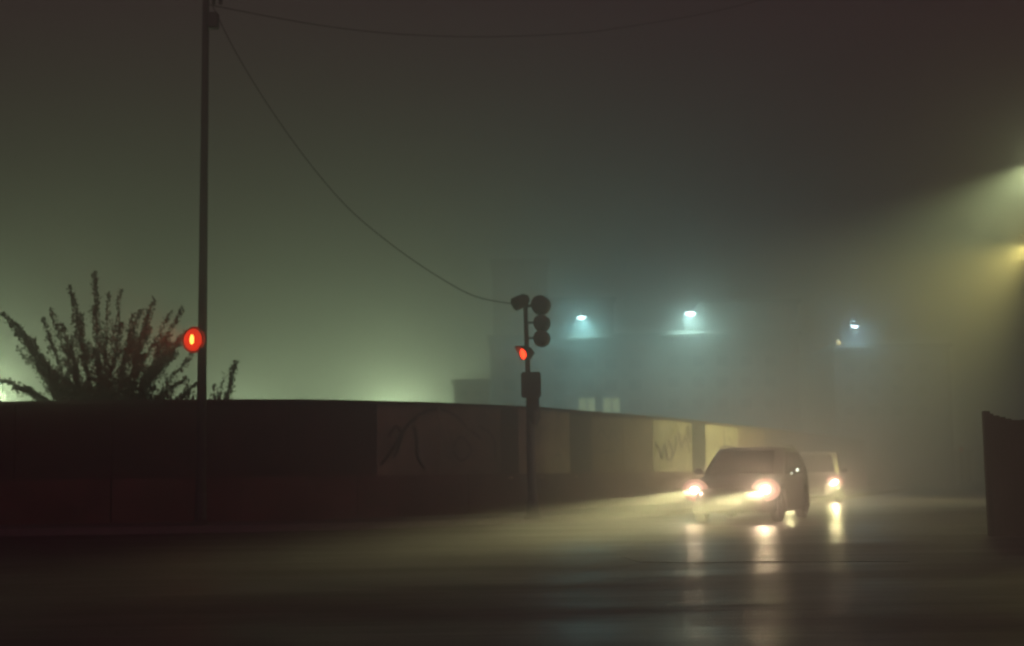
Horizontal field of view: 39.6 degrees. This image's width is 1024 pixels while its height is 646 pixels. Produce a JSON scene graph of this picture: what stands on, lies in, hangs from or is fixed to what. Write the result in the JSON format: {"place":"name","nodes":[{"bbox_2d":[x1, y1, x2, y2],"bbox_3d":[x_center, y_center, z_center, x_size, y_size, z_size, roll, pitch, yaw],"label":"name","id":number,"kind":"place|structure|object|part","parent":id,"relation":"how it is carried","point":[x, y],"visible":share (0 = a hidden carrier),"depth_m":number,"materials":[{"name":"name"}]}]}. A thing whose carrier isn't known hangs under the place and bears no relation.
{"place":"outdoors","nodes":[
{"label":"outdoors","id":0,"kind":"place"},
{"bbox_2d":[0,486,918,528],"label":"pavement","id":1,"kind":"structure","parent":0,"point":[649,507],"depth_m":30.25,"materials":[{"name":"grey concrete"}]},
{"bbox_2d":[192,0,222,524],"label":"utility pole","id":2,"kind":"object","parent":1,"relation":"on","point":[210,20],"visible":0.94,"depth_m":28.20,"materials":[{"name":"paint"}]},
{"bbox_2d":[182,327,204,352],"bbox_3d":[-6.284,0.335,28.165,0.520,0.525,0.270,-2,-6,12],"label":"signal light","id":3,"kind":"object","parent":2,"relation":"attached to","point":[193,339],"visible":1,"depth_m":28.07,"materials":[{"name":"glass"}]},
{"bbox_2d":[212,5,517,304],"bbox_3d":[-2.917,-3.409,29.033,6.361,6.115,0.024,0,-6,-9],"label":"overhead wire","id":4,"kind":"object","parent":2,"relation":"attached to","point":[333,191],"visible":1,"depth_m":28.84,"materials":[{"name":"paint"}]},
{"bbox_2d":[209,0,758,36],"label":"overhead wire","id":5,"kind":"object","parent":2,"relation":"attached to","point":[473,36],"visible":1,"depth_m":33.12,"materials":[{"name":"paint"}]},
{"bbox_2d":[0,482,1023,645],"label":"road","id":6,"kind":"structure","parent":0,"point":[956,578],"depth_m":13.16,"materials":[{"name":"grey asphalt"}]},
{"bbox_2d":[511,294,550,518],"bbox_3d":[0.413,1.682,29.000,0.830,4.591,0.468,-1,-6,0],"label":"signal pole","id":7,"kind":"object","parent":6,"relation":"on","point":[540,305],"visible":1,"depth_m":28.87,"materials":[{"name":"metal"}]},
{"bbox_2d":[515,346,534,359],"bbox_3d":[0.254,0.613,29.078,0.428,0.288,0.291,4,-8,-40],"label":"signal light","id":8,"kind":"object","parent":7,"relation":"attached to","point":[525,352],"visible":1,"depth_m":29.02,"materials":[{"name":"glass"}]},
{"bbox_2d":[682,444,809,521],"bbox_3d":[5.149,3.393,30.370,2.245,1.594,4.342,-3,-7,22],"label":"car","id":9,"kind":"object","parent":6,"relation":"on","point":[733,482],"visible":1,"depth_m":29.20,"materials":[{"name":"paint"}]},
{"bbox_3d":[5.798,2.927,30.024,0.131,0.424,0.980,-3,-7,22],"label":"side window","id":10,"kind":"part","parent":9,"relation":"part of","materials":[{"name":"black glass"}]},
{"bbox_3d":[6.195,3.026,30.996,0.131,0.424,0.970,-3,-7,22],"label":"side window","id":11,"kind":"part","parent":9,"relation":"part of","materials":[{"name":"black glass"}]},
{"bbox_2d":[622,556,906,562],"bbox_3d":[2.821,2.720,16.370,3.300,0.003,1.222,-2,-6,12],"label":"road patch","id":12,"kind":"object","parent":6,"relation":"on","point":[693,559],"visible":1,"depth_m":16.36,"materials":[{"name":"black asphalt"}]},
{"bbox_2d":[799,450,847,501],"bbox_3d":[10.239,5.151,47.947,2.160,1.714,4.342,-2,-6,15],"label":"car","id":13,"kind":"object","parent":6,"relation":"on","point":[825,470],"visible":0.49,"depth_m":46.81,"materials":[{"name":"grey paint"}]},
{"bbox_2d":[0,0,1023,470],"label":"sky","id":14,"kind":"structure","parent":0,"point":[860,162],"materials":[{"name":"grey"}]},
{"bbox_2d":[487,259,663,416],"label":"building","id":15,"kind":"structure","parent":0,"point":[591,361],"depth_m":74.22,"materials":[{"name":"grey concrete"}]},
{"bbox_2d":[501,357,517,370],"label":"window","id":16,"kind":"structure","parent":15,"relation":"in","point":[507,363],"depth_m":74.17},
{"bbox_2d":[501,378,517,391],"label":"window","id":17,"kind":"structure","parent":15,"relation":"in","point":[507,384],"depth_m":74.04,"materials":[{"name":"grey glass"}]},
{"bbox_2d":[501,398,517,405],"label":"window","id":18,"kind":"structure","parent":15,"relation":"in","point":[504,401],"depth_m":73.95,"materials":[{"name":"grey glass"}]},
{"bbox_2d":[523,357,538,370],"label":"window","id":19,"kind":"structure","parent":15,"relation":"in","point":[534,361],"depth_m":74.15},
{"bbox_2d":[552,398,567,408],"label":"window","id":20,"kind":"structure","parent":15,"relation":"in","point":[560,403],"depth_m":73.93,"materials":[{"name":"grey glass"}]},
{"bbox_2d":[552,357,568,370],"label":"window","id":21,"kind":"structure","parent":15,"relation":"in","point":[558,363],"depth_m":74.15,"materials":[{"name":"grey glass"}]},
{"bbox_2d":[552,378,568,391],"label":"window","id":22,"kind":"structure","parent":15,"relation":"in","point":[558,384],"depth_m":74.04,"materials":[{"name":"grey glass"}]},
{"bbox_2d":[577,314,585,318],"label":"wall lamp","id":23,"kind":"object","parent":15,"relation":"attached to","point":[580,316],"visible":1,"depth_m":72.93,"materials":[{"name":"glass"}]},
{"bbox_2d":[579,357,594,370],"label":"window","id":24,"kind":"structure","parent":15,"relation":"in","point":[585,363],"depth_m":74.15,"materials":[{"name":"grey glass"}]},
{"bbox_2d":[579,378,594,391],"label":"window","id":25,"kind":"structure","parent":15,"relation":"in","point":[585,384],"depth_m":74.04,"materials":[{"name":"grey glass"}]},
{"bbox_2d":[579,398,594,410],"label":"window","id":26,"kind":"structure","parent":15,"relation":"in","point":[586,404],"depth_m":73.93,"materials":[{"name":"white glass"}]},
{"bbox_2d":[603,357,619,370],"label":"window","id":27,"kind":"structure","parent":15,"relation":"in","point":[609,363],"depth_m":74.15,"materials":[{"name":"grey glass"}]},
{"bbox_2d":[603,378,619,391],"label":"window","id":28,"kind":"structure","parent":15,"relation":"in","point":[609,384],"depth_m":74.04,"materials":[{"name":"grey glass"}]},
{"bbox_2d":[603,398,619,411],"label":"window","id":29,"kind":"structure","parent":15,"relation":"in","point":[609,404],"depth_m":73.93,"materials":[{"name":"white glass"}]},
{"bbox_2d":[627,357,642,370],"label":"window","id":30,"kind":"structure","parent":15,"relation":"in","point":[633,363],"depth_m":74.15,"materials":[{"name":"grey glass"}]},
{"bbox_2d":[627,378,642,391],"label":"window","id":31,"kind":"structure","parent":15,"relation":"in","point":[633,384],"depth_m":74.04,"materials":[{"name":"grey glass"}]},
{"bbox_2d":[627,398,642,411],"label":"window","id":32,"kind":"structure","parent":15,"relation":"in","point":[633,404],"depth_m":73.92,"materials":[{"name":"grey glass"}]},
{"bbox_2d":[660,299,801,431],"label":"building","id":33,"kind":"structure","parent":0,"point":[735,362],"depth_m":75.65,"materials":[{"name":"grey concrete"}]},
{"bbox_2d":[667,354,681,367],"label":"window","id":34,"kind":"structure","parent":33,"relation":"in","point":[673,360],"depth_m":75.67,"materials":[{"name":"grey glass"}]},
{"bbox_2d":[667,375,681,388],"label":"window","id":35,"kind":"structure","parent":33,"relation":"in","point":[673,381],"depth_m":75.56,"materials":[{"name":"grey glass"}]},
{"bbox_2d":[667,397,681,409],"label":"window","id":36,"kind":"structure","parent":33,"relation":"in","point":[673,403],"depth_m":75.43,"materials":[{"name":"grey glass"}]},
{"bbox_2d":[685,310,694,314],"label":"wall lamp","id":37,"kind":"object","parent":33,"relation":"attached to","point":[689,312],"visible":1,"depth_m":74.24,"materials":[{"name":"glass"}]},
{"bbox_2d":[691,354,705,367],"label":"window","id":38,"kind":"structure","parent":33,"relation":"in","point":[697,360],"depth_m":75.67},
{"bbox_2d":[691,375,705,388],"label":"window","id":39,"kind":"structure","parent":33,"relation":"in","point":[697,381],"depth_m":75.56,"materials":[{"name":"grey glass"}]},
{"bbox_2d":[691,397,705,409],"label":"window","id":40,"kind":"structure","parent":33,"relation":"in","point":[697,403],"depth_m":75.43,"materials":[{"name":"grey glass"}]},
{"bbox_2d":[715,354,729,367],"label":"window","id":41,"kind":"structure","parent":33,"relation":"in","point":[721,360],"depth_m":75.67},
{"bbox_2d":[715,375,729,388],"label":"window","id":42,"kind":"structure","parent":33,"relation":"in","point":[721,381],"depth_m":75.54,"materials":[{"name":"grey glass"}]},
{"bbox_2d":[715,397,729,409],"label":"window","id":43,"kind":"structure","parent":33,"relation":"in","point":[721,403],"depth_m":75.43,"materials":[{"name":"grey glass"}]},
{"bbox_2d":[739,354,753,367],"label":"window","id":44,"kind":"structure","parent":33,"relation":"in","point":[745,360],"depth_m":75.67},
{"bbox_2d":[739,375,753,388],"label":"window","id":45,"kind":"structure","parent":33,"relation":"in","point":[745,381],"depth_m":75.54,"materials":[{"name":"grey glass"}]},
{"bbox_2d":[739,397,753,409],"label":"window","id":46,"kind":"structure","parent":33,"relation":"in","point":[745,403],"depth_m":75.43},
{"bbox_2d":[763,354,777,367],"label":"window","id":47,"kind":"structure","parent":33,"relation":"in","point":[769,360],"depth_m":75.67,"materials":[{"name":"grey glass"}]},
{"bbox_2d":[763,375,777,388],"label":"window","id":48,"kind":"structure","parent":33,"relation":"in","point":[769,381],"depth_m":75.54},
{"bbox_2d":[763,397,777,409],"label":"window","id":49,"kind":"structure","parent":33,"relation":"in","point":[769,403],"depth_m":75.43,"materials":[{"name":"grey glass"}]},
{"bbox_2d":[849,323,858,327],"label":"wall lamp","id":50,"kind":"object","parent":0,"point":[854,325],"visible":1,"depth_m":78.89,"materials":[{"name":"glass"}]},
{"bbox_2d":[972,471,984,481],"bbox_3d":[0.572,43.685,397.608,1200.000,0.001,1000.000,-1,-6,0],"label":"ground","id":51,"kind":"structure","parent":0,"point":[978,476],"depth_m":211.38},
{"bbox_2d":[0,270,196,400],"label":"shrub","id":52,"kind":"object","parent":51,"relation":"on","point":[125,385],"visible":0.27,"depth_m":32.24,"materials":[{"name":"green plant"}]},
{"bbox_2d":[177,360,239,398],"bbox_3d":[-6.827,2.015,31.958,1.488,2.342,0.676,-1,-6,0],"label":"shrub","id":53,"kind":"object","parent":51,"relation":"on","point":[219,394],"visible":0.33,"depth_m":31.89,"materials":[{"name":"green plant"}]},
{"bbox_2d":[0,399,867,524],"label":"concrete wall","id":54,"kind":"structure","parent":51,"relation":"on","point":[95,461],"depth_m":30.90,"materials":[{"name":"grey concrete"}]},
{"bbox_2d":[0,486,927,535],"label":"kerb","id":55,"kind":"structure","parent":51,"relation":"on","point":[235,528],"depth_m":27.54,"materials":[{"name":"concrete"}]},
{"bbox_2d":[451,379,493,404],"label":"building","id":56,"kind":"structure","parent":51,"relation":"on","point":[472,391],"depth_m":69.01,"materials":[{"name":"grey concrete"}]},
{"bbox_2d":[459,389,467,397],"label":"window","id":57,"kind":"structure","parent":56,"relation":"in","point":[462,392],"depth_m":69.00,"materials":[{"name":"grey glass"}]},
{"bbox_2d":[473,389,481,397],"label":"window","id":58,"kind":"structure","parent":56,"relation":"in","point":[476,392],"depth_m":69.00,"materials":[{"name":"grey glass"}]},
{"bbox_2d":[799,343,955,487],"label":"building","id":59,"kind":"structure","parent":51,"relation":"on","point":[891,404],"depth_m":79.97,"materials":[{"name":"grey concrete"}]},
{"bbox_2d":[843,362,856,374],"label":"window","id":60,"kind":"structure","parent":59,"relation":"in","point":[849,368],"depth_m":80.12,"materials":[{"name":"grey glass"}]},
{"bbox_2d":[843,383,856,395],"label":"window","id":61,"kind":"structure","parent":59,"relation":"in","point":[849,389],"depth_m":80.00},
{"bbox_2d":[843,405,856,416],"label":"window","id":62,"kind":"structure","parent":59,"relation":"in","point":[848,410],"depth_m":79.86,"materials":[{"name":"grey glass"}]},
{"bbox_2d":[867,362,880,374],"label":"window","id":63,"kind":"structure","parent":59,"relation":"in","point":[873,368],"depth_m":80.12,"materials":[{"name":"grey glass"}]},
{"bbox_2d":[867,383,880,395],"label":"window","id":64,"kind":"structure","parent":59,"relation":"in","point":[873,389],"depth_m":80.00,"materials":[{"name":"grey glass"}]},
{"bbox_2d":[867,405,880,416],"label":"window","id":65,"kind":"structure","parent":59,"relation":"in","point":[872,410],"depth_m":79.86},
{"bbox_2d":[891,362,904,374],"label":"window","id":66,"kind":"structure","parent":59,"relation":"in","point":[897,368],"depth_m":80.12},
{"bbox_2d":[891,383,904,395],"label":"window","id":67,"kind":"structure","parent":59,"relation":"in","point":[897,389],"depth_m":80.00,"materials":[{"name":"grey glass"}]},
{"bbox_2d":[891,405,904,416],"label":"window","id":68,"kind":"structure","parent":59,"relation":"in","point":[896,410],"depth_m":79.86,"materials":[{"name":"grey glass"}]},
{"bbox_2d":[915,362,928,374],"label":"window","id":69,"kind":"structure","parent":59,"relation":"in","point":[921,368],"depth_m":80.12,"materials":[{"name":"grey glass"}]},
{"bbox_2d":[915,383,928,395],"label":"window","id":70,"kind":"structure","parent":59,"relation":"in","point":[921,389],"depth_m":79.98,"materials":[{"name":"grey glass"}]},
{"bbox_2d":[915,405,928,416],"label":"window","id":71,"kind":"structure","parent":59,"relation":"in","point":[920,410],"depth_m":79.86,"materials":[{"name":"grey glass"}]},
{"bbox_2d":[954,450,973,484],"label":"building","id":72,"kind":"structure","parent":51,"relation":"on","point":[966,467],"depth_m":95.45,"materials":[{"name":"grey"}]},
{"bbox_2d":[982,411,1023,535],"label":"board fence","id":73,"kind":"object","parent":51,"relation":"on","point":[1003,443],"visible":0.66,"depth_m":21.37,"materials":[{"name":"brown wood"}]}
]}

